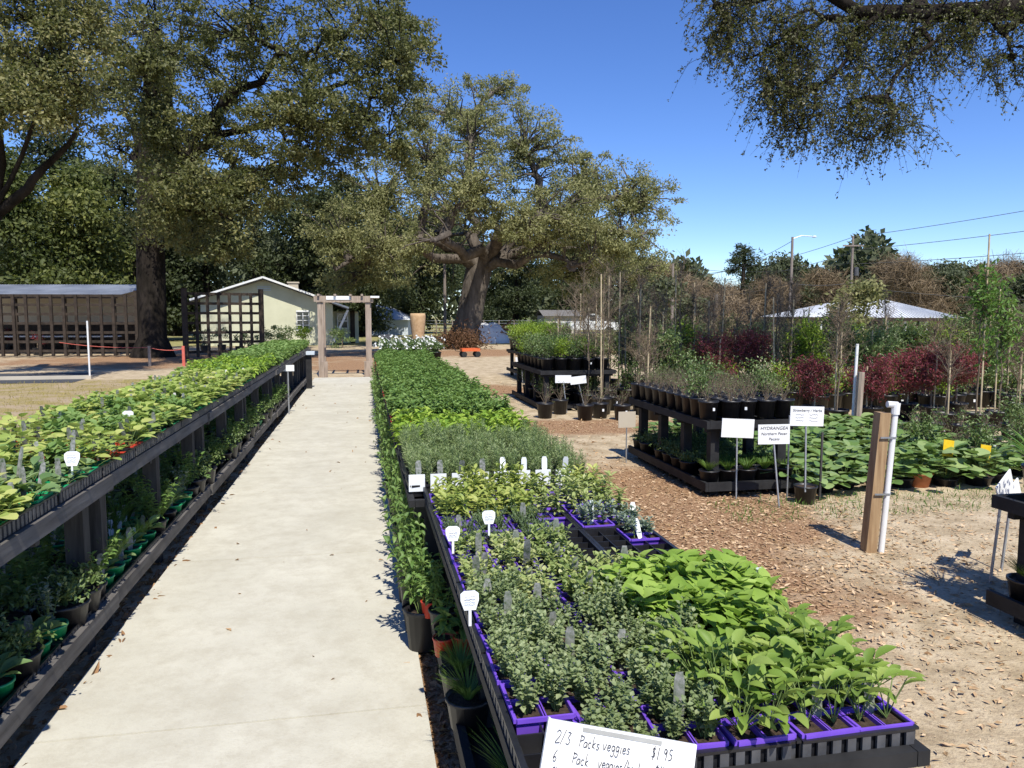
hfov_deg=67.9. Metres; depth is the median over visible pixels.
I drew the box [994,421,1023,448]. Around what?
twiggy shrub
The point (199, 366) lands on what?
seedling pack
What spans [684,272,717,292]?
tree
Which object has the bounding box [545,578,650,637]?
nursery tray
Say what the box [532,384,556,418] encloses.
twiggy shrub
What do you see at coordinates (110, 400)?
seedling pack
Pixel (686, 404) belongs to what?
twiggy shrub
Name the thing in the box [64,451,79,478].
marker tag
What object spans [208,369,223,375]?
seedling pack
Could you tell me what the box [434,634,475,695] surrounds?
mondo grass
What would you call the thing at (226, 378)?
seedling pack
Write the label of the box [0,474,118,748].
nursery bench
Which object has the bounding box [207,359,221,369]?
seedling pack
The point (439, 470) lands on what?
label card
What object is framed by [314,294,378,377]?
arbor
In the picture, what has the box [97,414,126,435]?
seedling pack
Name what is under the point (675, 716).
herb pack
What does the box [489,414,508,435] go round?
seedling pack
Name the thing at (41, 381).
asphalt pad
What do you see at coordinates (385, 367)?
tomato pack
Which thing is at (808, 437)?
broad leaf plant
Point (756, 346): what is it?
potted tree
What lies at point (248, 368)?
seedling pack
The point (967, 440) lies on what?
broad leaf plant
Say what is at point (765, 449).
plant
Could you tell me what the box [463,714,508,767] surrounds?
grass tuft
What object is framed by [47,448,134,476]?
nursery tray
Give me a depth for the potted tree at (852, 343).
14.65 m
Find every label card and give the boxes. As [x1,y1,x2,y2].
[409,460,424,491]
[430,460,445,490]
[452,460,467,485]
[473,458,488,487]
[494,457,509,482]
[517,457,529,483]
[535,456,550,485]
[556,457,570,484]
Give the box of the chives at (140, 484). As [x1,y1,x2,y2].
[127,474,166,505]
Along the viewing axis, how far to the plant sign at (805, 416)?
6.58 m
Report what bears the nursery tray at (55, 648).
on the nursery bench at (71, 513)
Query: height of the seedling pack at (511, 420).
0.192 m
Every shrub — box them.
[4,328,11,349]
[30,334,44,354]
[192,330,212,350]
[212,327,228,349]
[233,333,250,349]
[237,330,258,346]
[265,329,282,341]
[271,325,297,340]
[293,325,312,342]
[327,326,356,347]
[505,322,523,348]
[508,323,526,349]
[509,332,527,362]
[510,323,525,350]
[513,324,527,350]
[515,335,529,363]
[517,333,537,364]
[517,363,532,394]
[518,318,536,351]
[521,334,535,365]
[522,332,548,366]
[522,374,532,397]
[523,318,545,352]
[527,323,546,340]
[527,334,552,368]
[529,333,544,367]
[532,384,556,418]
[534,335,558,369]
[534,370,554,401]
[535,378,542,400]
[540,318,562,337]
[541,333,562,356]
[543,333,569,368]
[545,381,569,414]
[548,319,573,335]
[549,377,562,398]
[552,333,572,369]
[555,383,569,398]
[561,333,579,368]
[564,335,583,369]
[566,383,576,399]
[573,384,584,403]
[576,385,598,420]
[577,337,595,367]
[582,376,593,391]
[583,347,597,369]
[586,376,599,391]
[590,388,608,418]
[591,333,609,367]
[596,345,610,368]
[599,381,619,410]
[602,268,692,333]
[609,387,630,420]
[610,354,643,405]
[627,365,647,397]
[629,365,655,399]
[634,356,676,381]
[644,371,660,401]
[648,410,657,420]
[649,369,668,385]
[651,367,676,387]
[651,372,671,403]
[654,370,683,408]
[654,374,676,406]
[660,368,682,388]
[663,294,713,328]
[663,364,675,383]
[665,372,693,410]
[674,352,710,388]
[674,379,700,413]
[675,374,692,390]
[678,360,722,416]
[682,349,716,372]
[685,373,718,396]
[690,356,730,383]
[697,382,722,419]
[702,290,763,342]
[704,379,731,415]
[708,377,742,418]
[710,374,741,396]
[710,375,729,394]
[712,368,729,390]
[715,355,746,385]
[716,366,735,387]
[717,372,735,391]
[724,355,751,387]
[725,374,755,396]
[725,375,751,398]
[725,376,746,394]
[727,369,740,389]
[731,372,757,393]
[731,375,763,414]
[735,382,762,418]
[736,370,752,391]
[741,356,782,396]
[744,358,784,392]
[752,373,786,414]
[756,375,779,417]
[763,377,796,417]
[766,356,798,397]
[773,355,808,405]
[796,379,811,405]
[806,358,842,413]
[825,356,857,407]
[835,356,865,409]
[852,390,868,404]
[856,321,918,342]
[874,363,901,412]
[882,356,920,400]
[898,404,948,441]
[898,420,917,438]
[900,405,924,424]
[910,384,924,408]
[914,372,940,393]
[919,407,946,431]
[924,418,954,434]
[927,372,954,405]
[941,422,970,446]
[944,364,980,401]
[949,292,1023,339]
[949,407,1002,466]
[950,404,970,437]
[958,378,979,409]
[965,404,995,434]
[968,358,1005,407]
[978,420,1007,446]
[979,363,1018,405]
[988,357,1023,409]
[992,389,1023,440]
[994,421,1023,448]
[997,411,1023,476]
[1000,396,1023,442]
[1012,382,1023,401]
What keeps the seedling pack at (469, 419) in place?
in the nursery tray
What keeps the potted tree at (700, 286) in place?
on the ground at (348, 359)
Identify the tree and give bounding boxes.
[0,0,157,220]
[0,143,105,284]
[0,190,50,284]
[4,117,122,281]
[30,157,135,284]
[46,153,208,335]
[61,0,447,357]
[129,147,224,335]
[165,178,251,339]
[197,163,338,290]
[232,161,371,321]
[288,70,688,343]
[301,189,423,336]
[377,204,464,333]
[440,240,538,324]
[458,241,560,330]
[522,242,607,321]
[545,308,578,386]
[558,275,590,391]
[558,286,615,403]
[569,259,595,386]
[580,254,627,414]
[580,281,610,395]
[590,324,632,386]
[596,263,623,394]
[597,257,637,402]
[599,251,666,322]
[604,320,643,385]
[605,301,658,385]
[610,290,634,387]
[619,324,670,414]
[621,267,668,389]
[625,252,713,329]
[625,269,651,385]
[629,331,656,382]
[632,283,682,379]
[635,293,671,367]
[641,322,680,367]
[643,268,683,348]
[646,325,695,381]
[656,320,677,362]
[666,249,697,368]
[668,0,1023,198]
[668,313,700,371]
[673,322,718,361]
[682,266,707,341]
[682,282,706,362]
[683,330,744,381]
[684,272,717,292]
[684,272,748,329]
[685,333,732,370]
[694,289,724,357]
[696,285,736,339]
[706,324,768,379]
[707,273,750,299]
[707,310,742,383]
[709,275,739,364]
[723,243,765,298]
[725,299,754,388]
[729,317,769,379]
[734,277,763,387]
[735,271,808,327]
[737,260,798,326]
[737,326,793,392]
[744,300,778,370]
[748,318,782,377]
[752,254,781,371]
[756,276,805,390]
[759,323,822,388]
[761,288,794,391]
[762,250,819,317]
[771,268,805,390]
[774,352,853,407]
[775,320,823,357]
[778,310,835,365]
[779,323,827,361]
[781,278,807,386]
[784,301,818,389]
[798,262,866,317]
[798,307,863,391]
[811,274,891,335]
[812,310,855,407]
[817,289,873,416]
[819,307,868,385]
[822,316,866,377]
[826,252,865,277]
[831,317,885,390]
[833,350,921,417]
[847,318,885,363]
[847,322,914,405]
[853,243,887,286]
[858,313,921,393]
[862,250,939,317]
[863,301,906,338]
[871,319,907,357]
[872,290,898,351]
[876,254,969,316]
[878,339,935,420]
[882,242,927,297]
[884,320,943,366]
[902,339,981,421]
[904,312,957,404]
[907,258,973,310]
[908,317,967,393]
[917,338,991,420]
[920,309,981,432]
[928,311,981,392]
[941,278,1011,320]
[941,302,978,386]
[952,249,1023,318]
[956,234,1017,429]
[961,315,1019,405]
[964,304,985,391]
[964,327,993,386]
[967,259,997,284]
[974,273,1023,430]
[977,315,1020,387]
[991,296,1023,407]
[992,307,1023,392]
[994,323,1023,417]
[997,262,1023,309]
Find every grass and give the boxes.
[0,379,139,415]
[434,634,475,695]
[439,659,488,734]
[698,459,721,482]
[707,484,1023,522]
[718,454,728,478]
[719,457,739,481]
[720,452,744,477]
[735,455,758,480]
[741,452,764,476]
[754,454,777,479]
[760,448,772,465]
[771,456,795,478]
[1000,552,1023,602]
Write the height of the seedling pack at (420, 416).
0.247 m
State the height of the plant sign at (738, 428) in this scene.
0.728 m
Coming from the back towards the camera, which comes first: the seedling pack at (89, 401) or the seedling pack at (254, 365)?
the seedling pack at (254, 365)
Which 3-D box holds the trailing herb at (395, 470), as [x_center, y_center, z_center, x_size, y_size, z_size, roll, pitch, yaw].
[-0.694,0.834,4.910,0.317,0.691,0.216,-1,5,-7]
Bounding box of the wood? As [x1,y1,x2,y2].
[0,203,983,325]
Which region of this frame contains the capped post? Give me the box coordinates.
[306,351,314,388]
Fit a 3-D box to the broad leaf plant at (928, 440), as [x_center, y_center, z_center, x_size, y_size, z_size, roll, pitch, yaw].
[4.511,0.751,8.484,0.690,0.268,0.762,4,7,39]
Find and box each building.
[535,310,581,332]
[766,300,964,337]
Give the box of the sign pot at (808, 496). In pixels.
[793,432,823,504]
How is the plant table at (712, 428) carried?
on the ground at (348, 359)
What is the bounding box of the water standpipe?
[860,401,900,552]
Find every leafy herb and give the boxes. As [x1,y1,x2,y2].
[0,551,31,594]
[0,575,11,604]
[0,615,66,661]
[0,651,31,704]
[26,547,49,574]
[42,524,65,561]
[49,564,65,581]
[91,553,120,588]
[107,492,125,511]
[109,527,145,559]
[111,541,136,572]
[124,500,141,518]
[130,515,164,546]
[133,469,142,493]
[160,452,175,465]
[168,486,191,514]
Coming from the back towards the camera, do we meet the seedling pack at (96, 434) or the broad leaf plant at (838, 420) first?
the broad leaf plant at (838, 420)
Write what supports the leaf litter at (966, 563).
on the ground at (348, 359)
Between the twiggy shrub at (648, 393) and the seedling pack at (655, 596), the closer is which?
the seedling pack at (655, 596)
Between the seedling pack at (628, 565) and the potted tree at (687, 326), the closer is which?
the seedling pack at (628, 565)
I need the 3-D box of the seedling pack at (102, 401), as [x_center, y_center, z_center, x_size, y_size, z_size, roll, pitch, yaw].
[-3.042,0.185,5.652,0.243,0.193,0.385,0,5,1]
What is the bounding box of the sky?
[0,0,1023,315]
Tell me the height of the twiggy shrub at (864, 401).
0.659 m
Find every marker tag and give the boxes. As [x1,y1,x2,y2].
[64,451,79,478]
[122,411,133,416]
[446,526,459,553]
[460,590,478,625]
[482,510,494,535]
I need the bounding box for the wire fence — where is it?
[425,320,599,331]
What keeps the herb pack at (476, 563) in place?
in the nursery tray at (478, 644)
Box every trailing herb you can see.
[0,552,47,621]
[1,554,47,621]
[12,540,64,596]
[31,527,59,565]
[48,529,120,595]
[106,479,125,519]
[120,475,177,532]
[159,448,181,478]
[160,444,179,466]
[160,477,181,523]
[163,451,204,499]
[204,419,214,438]
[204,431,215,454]
[204,437,231,465]
[204,438,227,472]
[209,416,233,430]
[210,419,242,436]
[226,406,234,417]
[227,422,243,439]
[231,414,253,430]
[246,402,261,430]
[261,394,275,406]
[272,384,282,403]
[370,375,380,406]
[370,383,381,413]
[370,402,385,441]
[372,381,384,410]
[372,398,386,453]
[374,403,391,478]
[377,409,389,438]
[377,416,390,444]
[377,439,396,493]
[377,443,396,496]
[379,431,393,471]
[379,484,423,602]
[381,448,407,551]
[381,451,396,516]
[381,461,405,547]
[382,494,423,614]
[383,445,400,514]
[383,512,444,652]
[386,459,395,492]
[389,477,413,559]
[391,549,432,632]
[410,554,456,630]
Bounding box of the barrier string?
[59,342,181,350]
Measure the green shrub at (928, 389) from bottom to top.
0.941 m
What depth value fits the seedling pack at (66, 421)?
4.55 m
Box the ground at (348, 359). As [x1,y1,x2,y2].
[0,317,1023,767]
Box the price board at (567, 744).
[540,716,696,767]
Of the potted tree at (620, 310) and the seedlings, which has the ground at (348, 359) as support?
the potted tree at (620, 310)
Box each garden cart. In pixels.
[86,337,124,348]
[451,344,480,356]
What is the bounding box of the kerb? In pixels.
[0,375,92,379]
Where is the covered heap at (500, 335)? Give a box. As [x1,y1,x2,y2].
[453,318,515,343]
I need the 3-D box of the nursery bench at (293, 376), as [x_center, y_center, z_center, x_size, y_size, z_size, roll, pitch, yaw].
[-4.560,-0.094,14.562,0.875,0.852,2.430,-1,5,-11]
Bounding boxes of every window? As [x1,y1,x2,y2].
[296,310,309,330]
[337,313,347,328]
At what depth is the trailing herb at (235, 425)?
7.99 m
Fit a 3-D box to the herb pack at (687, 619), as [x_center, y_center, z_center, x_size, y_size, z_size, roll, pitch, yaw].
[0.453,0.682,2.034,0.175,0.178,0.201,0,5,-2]
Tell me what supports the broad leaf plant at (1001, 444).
on the ground at (348, 359)
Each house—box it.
[189,276,358,345]
[371,305,411,334]
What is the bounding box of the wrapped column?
[410,313,425,338]
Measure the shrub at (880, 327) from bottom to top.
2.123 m
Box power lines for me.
[692,211,1023,299]
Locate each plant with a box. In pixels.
[0,577,39,641]
[0,611,14,631]
[0,617,62,690]
[17,566,100,633]
[29,557,109,613]
[113,469,142,502]
[160,465,177,490]
[162,461,214,492]
[175,447,225,484]
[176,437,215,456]
[204,426,244,458]
[206,440,237,462]
[214,427,245,452]
[229,414,259,437]
[239,420,253,444]
[247,400,273,424]
[248,397,278,420]
[250,412,262,430]
[260,396,280,411]
[275,393,283,406]
[282,385,289,399]
[373,337,393,349]
[373,437,384,452]
[389,337,406,351]
[405,340,427,350]
[413,337,432,353]
[426,337,446,358]
[630,428,652,449]
[634,421,678,433]
[635,431,657,454]
[645,429,657,447]
[650,437,672,460]
[654,422,680,436]
[656,440,679,464]
[664,437,693,450]
[667,444,680,468]
[668,427,680,439]
[674,448,702,474]
[692,436,704,449]
[692,439,706,452]
[692,443,706,469]
[693,448,720,472]
[706,440,735,452]
[719,437,741,451]
[719,443,741,457]
[719,446,735,462]
[730,431,757,446]
[738,440,786,457]
[747,445,772,460]
[755,442,812,464]
[761,458,838,493]
[766,444,817,475]
[786,437,842,466]
[789,448,837,476]
[789,449,860,482]
[790,426,834,448]
[790,434,812,458]
[790,465,859,493]
[792,428,830,448]
[799,422,855,437]
[799,441,857,460]
[803,429,840,439]
[807,445,886,474]
[809,434,853,445]
[814,439,869,460]
[814,459,868,489]
[820,428,870,442]
[821,414,841,426]
[823,415,848,422]
[823,422,871,438]
[824,423,867,428]
[826,415,869,428]
[826,440,865,460]
[833,412,872,427]
[833,439,870,451]
[834,432,869,452]
[839,464,923,490]
[842,444,914,455]
[844,419,872,430]
[849,454,909,474]
[855,427,900,437]
[857,430,870,439]
[861,414,908,425]
[863,433,906,445]
[864,447,932,488]
[887,445,958,487]
[889,428,929,449]
[889,431,916,444]
[890,424,932,437]
[894,444,954,479]
[894,447,927,473]
[897,425,954,442]
[898,438,943,446]
[898,441,935,461]
[900,422,950,438]
[915,440,969,475]
[917,456,986,486]
[918,435,962,457]
[926,432,958,437]
[932,446,1006,476]
[939,448,1023,486]
[941,441,996,459]
[952,438,996,451]
[955,439,1012,454]
[955,446,1023,483]
[967,446,1023,475]
[985,427,1023,480]
[997,449,1022,472]
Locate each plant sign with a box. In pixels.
[283,365,293,414]
[555,375,570,398]
[570,375,586,402]
[618,411,635,462]
[721,418,754,498]
[758,424,789,507]
[790,406,823,491]
[988,469,1013,582]
[999,478,1020,571]
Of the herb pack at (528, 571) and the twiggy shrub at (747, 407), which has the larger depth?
the twiggy shrub at (747, 407)
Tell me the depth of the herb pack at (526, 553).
2.68 m
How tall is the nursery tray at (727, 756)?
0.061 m
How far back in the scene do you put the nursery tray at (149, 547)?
4.57 m
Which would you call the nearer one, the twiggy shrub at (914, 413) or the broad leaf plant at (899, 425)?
the broad leaf plant at (899, 425)
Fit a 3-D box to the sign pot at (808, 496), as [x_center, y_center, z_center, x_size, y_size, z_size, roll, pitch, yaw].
[2.595,0.738,6.687,0.208,0.620,0.254,4,6,34]
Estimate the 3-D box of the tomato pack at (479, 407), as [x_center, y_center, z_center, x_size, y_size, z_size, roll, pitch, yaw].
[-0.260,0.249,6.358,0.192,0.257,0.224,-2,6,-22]
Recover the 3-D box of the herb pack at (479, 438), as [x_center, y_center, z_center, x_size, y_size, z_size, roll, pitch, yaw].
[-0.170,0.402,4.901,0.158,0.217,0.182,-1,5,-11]
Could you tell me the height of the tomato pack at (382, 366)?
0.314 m
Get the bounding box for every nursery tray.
[0,493,57,540]
[0,643,60,714]
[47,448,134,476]
[51,596,103,647]
[54,467,101,504]
[103,561,136,599]
[119,433,160,456]
[123,534,161,562]
[156,512,181,535]
[158,421,180,441]
[180,411,197,427]
[180,494,198,513]
[198,403,211,417]
[211,396,223,409]
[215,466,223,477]
[224,390,233,400]
[228,385,241,394]
[242,381,249,389]
[250,377,256,384]
[402,461,451,483]
[423,478,451,507]
[429,503,510,542]
[440,533,536,590]
[457,577,582,662]
[481,654,645,767]
[502,498,579,530]
[521,529,612,576]
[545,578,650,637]
[551,497,641,528]
[582,526,678,562]
[597,645,796,767]
[720,664,918,757]
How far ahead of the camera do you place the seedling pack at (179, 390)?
6.19 m
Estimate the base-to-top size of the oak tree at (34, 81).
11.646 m
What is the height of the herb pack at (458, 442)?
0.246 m
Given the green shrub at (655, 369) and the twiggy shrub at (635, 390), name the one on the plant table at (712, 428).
the twiggy shrub at (635, 390)
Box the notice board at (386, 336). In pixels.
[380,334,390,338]
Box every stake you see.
[147,346,151,365]
[182,346,185,365]
[786,415,789,497]
[851,344,858,418]
[854,372,864,415]
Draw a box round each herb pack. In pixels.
[398,421,417,460]
[398,425,425,459]
[401,440,423,467]
[402,443,424,474]
[405,441,432,478]
[405,444,436,496]
[419,416,440,448]
[422,422,444,451]
[425,426,447,459]
[425,436,451,465]
[429,476,460,501]
[430,443,455,473]
[432,444,459,476]
[432,481,468,511]
[433,481,472,523]
[437,451,463,492]
[440,513,477,534]
[445,420,470,450]
[445,423,465,439]
[445,518,487,547]
[448,529,490,564]
[449,433,468,454]
[451,430,480,462]
[452,463,493,497]
[454,550,501,579]
[456,433,483,468]
[459,556,506,613]
[460,442,488,471]
[464,470,497,511]
[464,564,531,622]
[466,415,488,443]
[467,455,493,485]
[468,487,504,517]
[471,425,494,442]
[471,505,512,532]
[474,431,494,455]
[474,589,541,650]
[478,430,499,457]
[482,437,509,470]
[483,524,523,548]
[485,606,549,698]
[487,530,531,565]
[489,441,518,475]
[490,460,523,499]
[491,446,521,488]
[491,533,541,573]
[492,423,513,446]
[496,475,528,509]
[497,426,518,449]
[500,483,537,518]
[500,634,575,734]
[504,502,551,530]
[505,556,555,596]
[506,427,529,454]
[511,435,533,463]
[514,437,539,467]
[516,569,564,615]
[518,514,553,544]
[519,419,543,442]
[519,437,547,472]
[522,471,549,496]
[523,426,543,443]
[525,476,554,507]
[527,449,555,487]
[527,592,588,641]
[529,427,552,451]
[529,518,571,557]
[532,485,565,527]
[534,534,580,573]
[536,616,614,679]
[537,436,559,459]
[545,434,573,466]
[547,462,575,495]
[548,547,600,592]
[549,441,578,472]
[554,467,594,505]
[558,448,588,485]
[559,560,613,617]
[562,476,599,515]
[562,632,634,720]
[570,463,600,494]
[571,499,614,527]
[572,569,642,639]
[572,674,660,735]
[583,465,619,505]
[590,611,668,672]
[593,546,639,572]
[594,485,629,514]
[605,499,640,524]
[615,626,692,711]
[616,514,659,544]
[637,657,734,749]
[654,596,716,667]
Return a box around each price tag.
[942,439,953,474]
[981,444,990,471]
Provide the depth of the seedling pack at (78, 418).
4.80 m
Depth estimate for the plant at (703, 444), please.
7.91 m
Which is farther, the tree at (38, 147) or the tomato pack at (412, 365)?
the tree at (38, 147)
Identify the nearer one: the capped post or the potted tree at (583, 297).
the potted tree at (583, 297)
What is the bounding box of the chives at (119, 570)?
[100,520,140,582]
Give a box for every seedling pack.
[0,412,51,440]
[0,415,47,428]
[0,418,58,445]
[0,430,49,452]
[0,430,54,452]
[0,443,19,453]
[0,445,44,476]
[0,449,32,470]
[0,458,38,483]
[0,466,60,505]
[0,478,36,513]
[0,489,31,524]
[2,424,21,441]
[3,428,45,450]
[6,446,52,482]
[10,437,65,458]
[10,451,67,473]
[11,421,58,434]
[15,431,61,442]
[16,441,56,463]
[20,462,67,494]
[27,406,83,434]
[28,433,86,455]
[29,414,53,423]
[35,404,66,425]
[35,458,90,484]
[37,436,79,464]
[38,418,66,438]
[38,424,90,447]
[38,430,100,457]
[39,405,75,414]
[43,423,111,453]
[45,440,97,475]
[49,406,80,420]
[50,413,75,436]
[58,421,107,441]
[58,435,133,459]
[63,398,101,414]
[64,407,88,416]
[64,408,94,431]
[75,390,105,398]
[75,411,106,418]
[75,439,121,466]
[78,391,99,401]
[78,424,131,442]
[80,398,102,412]
[81,417,116,432]
[88,415,122,442]
[89,427,131,454]
[93,422,156,447]
[94,397,107,414]
[95,403,124,420]
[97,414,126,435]
[102,394,128,409]
[108,386,134,393]
[108,390,134,409]
[110,392,139,405]
[118,410,142,422]
[118,421,160,437]
[120,404,152,417]
[122,385,144,392]
[122,416,159,441]
[123,397,145,411]
[127,390,150,401]
[128,392,163,402]
[129,401,167,416]
[133,383,154,388]
[135,375,168,384]
[135,387,161,397]
[139,411,175,432]
[141,380,160,388]
[144,409,173,429]
[146,379,160,387]
[149,404,191,424]
[150,392,177,405]
[156,384,177,394]
[163,385,190,397]
[166,384,188,394]
[167,394,192,418]
[168,395,197,413]
[169,369,186,375]
[170,373,187,379]
[172,407,193,420]
[179,392,208,410]
[180,378,201,384]
[183,368,199,374]
[183,371,201,375]
[184,392,217,407]
[186,359,201,367]
[186,383,214,402]
[187,361,204,372]
[188,377,200,381]
[188,382,212,389]
[190,372,208,379]
[191,389,218,405]
[193,375,214,383]
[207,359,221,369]
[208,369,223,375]
[208,379,231,395]
[208,387,229,398]
[209,385,226,399]
[210,374,222,381]
[210,381,238,393]
[216,379,238,391]
[221,375,242,388]
[221,377,243,389]
[227,360,240,372]
[228,358,243,366]
[229,376,243,386]
[230,373,250,384]
[235,368,247,382]
[237,367,254,380]
[239,363,258,377]
[241,355,255,364]
[245,360,259,374]
[246,363,258,376]
[252,357,264,372]
[261,355,270,369]
[265,352,276,365]
[265,355,273,367]
[388,421,414,442]
[390,408,416,428]
[390,415,411,442]
[392,424,421,447]
[411,411,437,430]
[412,406,436,423]
[418,418,435,443]
[435,414,455,427]
[437,409,452,419]
[438,411,453,422]
[440,416,464,441]
[451,409,470,418]
[452,412,472,422]
[455,416,479,427]
[460,416,488,439]
[474,410,492,428]
[477,410,499,421]
[482,409,505,434]
[486,417,507,432]
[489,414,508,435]
[497,407,523,417]
[500,410,519,429]
[505,413,520,428]
[509,419,532,437]
[514,409,533,441]
[587,549,669,603]
[619,571,693,633]
[637,611,773,698]
[648,548,708,583]
[666,627,808,746]
[667,561,734,630]
[686,578,775,660]
[701,548,746,569]
[704,553,788,618]
[717,621,821,693]
[731,587,822,641]
[746,636,872,738]
[748,597,888,688]
[792,636,925,731]
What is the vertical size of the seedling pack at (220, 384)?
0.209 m
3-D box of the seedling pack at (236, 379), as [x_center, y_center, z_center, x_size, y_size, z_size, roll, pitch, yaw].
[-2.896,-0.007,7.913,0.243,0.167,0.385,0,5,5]
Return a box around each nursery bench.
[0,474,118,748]
[5,413,210,629]
[161,386,253,511]
[243,370,276,457]
[258,354,302,406]
[268,360,292,427]
[272,348,310,393]
[384,398,392,476]
[392,430,444,603]
[425,501,930,767]
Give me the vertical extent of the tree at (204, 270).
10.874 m
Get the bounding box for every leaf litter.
[0,382,313,767]
[214,385,421,716]
[404,652,460,767]
[571,440,1004,657]
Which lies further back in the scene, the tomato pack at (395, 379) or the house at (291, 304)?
the house at (291, 304)
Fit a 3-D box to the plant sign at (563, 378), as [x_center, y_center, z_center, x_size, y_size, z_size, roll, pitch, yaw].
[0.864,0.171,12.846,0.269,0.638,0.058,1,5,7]
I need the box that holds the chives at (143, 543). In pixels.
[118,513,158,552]
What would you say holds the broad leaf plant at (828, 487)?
on the ground at (348, 359)
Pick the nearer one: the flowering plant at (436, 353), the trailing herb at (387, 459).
the trailing herb at (387, 459)
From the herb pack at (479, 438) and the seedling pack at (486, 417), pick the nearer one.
the herb pack at (479, 438)
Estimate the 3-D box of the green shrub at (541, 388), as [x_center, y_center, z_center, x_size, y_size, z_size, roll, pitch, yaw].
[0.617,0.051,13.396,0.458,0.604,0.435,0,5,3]
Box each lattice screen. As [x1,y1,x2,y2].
[0,290,137,355]
[181,288,264,358]
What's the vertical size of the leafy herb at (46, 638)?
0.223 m
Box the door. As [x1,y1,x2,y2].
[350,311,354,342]
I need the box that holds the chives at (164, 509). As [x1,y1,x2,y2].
[141,493,180,525]
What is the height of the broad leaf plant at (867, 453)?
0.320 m
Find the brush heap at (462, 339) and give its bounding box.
[429,318,497,349]
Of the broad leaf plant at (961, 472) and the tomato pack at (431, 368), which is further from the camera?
the tomato pack at (431, 368)
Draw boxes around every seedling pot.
[417,569,438,618]
[431,598,459,657]
[448,602,470,656]
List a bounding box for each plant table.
[506,349,566,383]
[512,362,615,408]
[628,397,800,495]
[985,493,1023,625]
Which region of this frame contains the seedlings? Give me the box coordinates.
[215,339,309,364]
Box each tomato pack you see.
[377,354,389,365]
[377,359,389,371]
[379,365,391,371]
[381,368,396,395]
[381,381,397,394]
[383,369,399,395]
[385,395,412,423]
[386,393,409,418]
[388,388,402,416]
[392,400,409,420]
[396,371,410,383]
[397,380,415,395]
[398,379,416,388]
[402,357,414,371]
[404,360,418,373]
[405,363,419,376]
[405,395,428,412]
[406,384,426,400]
[407,398,428,410]
[407,406,433,421]
[408,366,422,380]
[414,377,429,388]
[419,390,437,399]
[423,352,434,357]
[424,375,439,388]
[425,387,438,397]
[425,388,444,406]
[427,364,436,372]
[427,394,450,417]
[430,367,444,375]
[431,382,447,392]
[437,359,447,366]
[439,362,450,369]
[439,385,457,396]
[441,371,452,381]
[442,390,462,406]
[443,378,463,388]
[446,396,472,417]
[447,363,458,374]
[449,382,465,390]
[453,370,468,382]
[455,372,469,384]
[455,385,471,395]
[461,386,478,408]
[463,379,484,390]
[463,385,484,419]
[467,398,494,416]
[473,384,489,393]
[479,385,496,402]
[481,386,499,403]
[488,394,509,418]
[492,397,513,414]
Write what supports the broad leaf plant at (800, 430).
on the ground at (348, 359)
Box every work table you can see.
[4,335,42,352]
[35,335,81,352]
[79,335,121,353]
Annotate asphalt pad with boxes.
[0,372,108,383]
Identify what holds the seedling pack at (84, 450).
in the nursery tray at (114, 464)
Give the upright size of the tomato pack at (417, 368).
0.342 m
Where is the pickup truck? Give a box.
[561,314,618,333]
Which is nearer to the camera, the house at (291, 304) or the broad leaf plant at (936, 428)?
the broad leaf plant at (936, 428)
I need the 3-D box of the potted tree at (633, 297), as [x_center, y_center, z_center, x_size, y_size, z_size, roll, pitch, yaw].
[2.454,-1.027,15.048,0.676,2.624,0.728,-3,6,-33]
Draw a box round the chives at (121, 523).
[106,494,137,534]
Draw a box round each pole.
[86,321,90,375]
[443,264,446,336]
[670,263,673,328]
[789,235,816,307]
[843,236,863,282]
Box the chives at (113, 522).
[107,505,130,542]
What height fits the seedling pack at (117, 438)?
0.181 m
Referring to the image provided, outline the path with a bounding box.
[13,377,436,767]
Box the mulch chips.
[448,379,1023,767]
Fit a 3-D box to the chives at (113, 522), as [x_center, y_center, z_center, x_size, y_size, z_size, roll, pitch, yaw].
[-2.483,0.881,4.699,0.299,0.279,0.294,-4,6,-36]
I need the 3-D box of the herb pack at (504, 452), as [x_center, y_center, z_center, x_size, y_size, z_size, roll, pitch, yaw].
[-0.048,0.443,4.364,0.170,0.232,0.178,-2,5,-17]
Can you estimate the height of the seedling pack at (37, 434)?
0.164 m
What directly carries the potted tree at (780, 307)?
on the ground at (348, 359)
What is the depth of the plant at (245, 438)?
8.41 m
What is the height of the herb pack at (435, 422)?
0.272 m
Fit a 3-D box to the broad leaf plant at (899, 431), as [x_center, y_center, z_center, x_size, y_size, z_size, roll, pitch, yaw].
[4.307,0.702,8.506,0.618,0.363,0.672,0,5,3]
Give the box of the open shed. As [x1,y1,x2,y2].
[0,284,135,354]
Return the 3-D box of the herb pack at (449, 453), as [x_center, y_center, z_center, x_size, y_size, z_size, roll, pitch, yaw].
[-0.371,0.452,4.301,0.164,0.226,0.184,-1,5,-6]
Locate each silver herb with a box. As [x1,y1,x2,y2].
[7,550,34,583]
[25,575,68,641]
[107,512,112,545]
[168,479,185,509]
[171,466,192,505]
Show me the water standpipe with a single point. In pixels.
(875, 494)
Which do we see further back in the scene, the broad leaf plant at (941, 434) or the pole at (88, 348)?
the pole at (88, 348)
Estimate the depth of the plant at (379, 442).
8.59 m
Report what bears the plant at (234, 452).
in the nursery tray
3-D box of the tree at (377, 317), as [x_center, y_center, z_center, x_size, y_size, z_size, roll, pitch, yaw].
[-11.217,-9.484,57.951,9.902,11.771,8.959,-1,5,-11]
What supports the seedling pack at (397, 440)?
in the nursery tray
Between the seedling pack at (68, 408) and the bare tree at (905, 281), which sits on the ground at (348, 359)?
the bare tree at (905, 281)

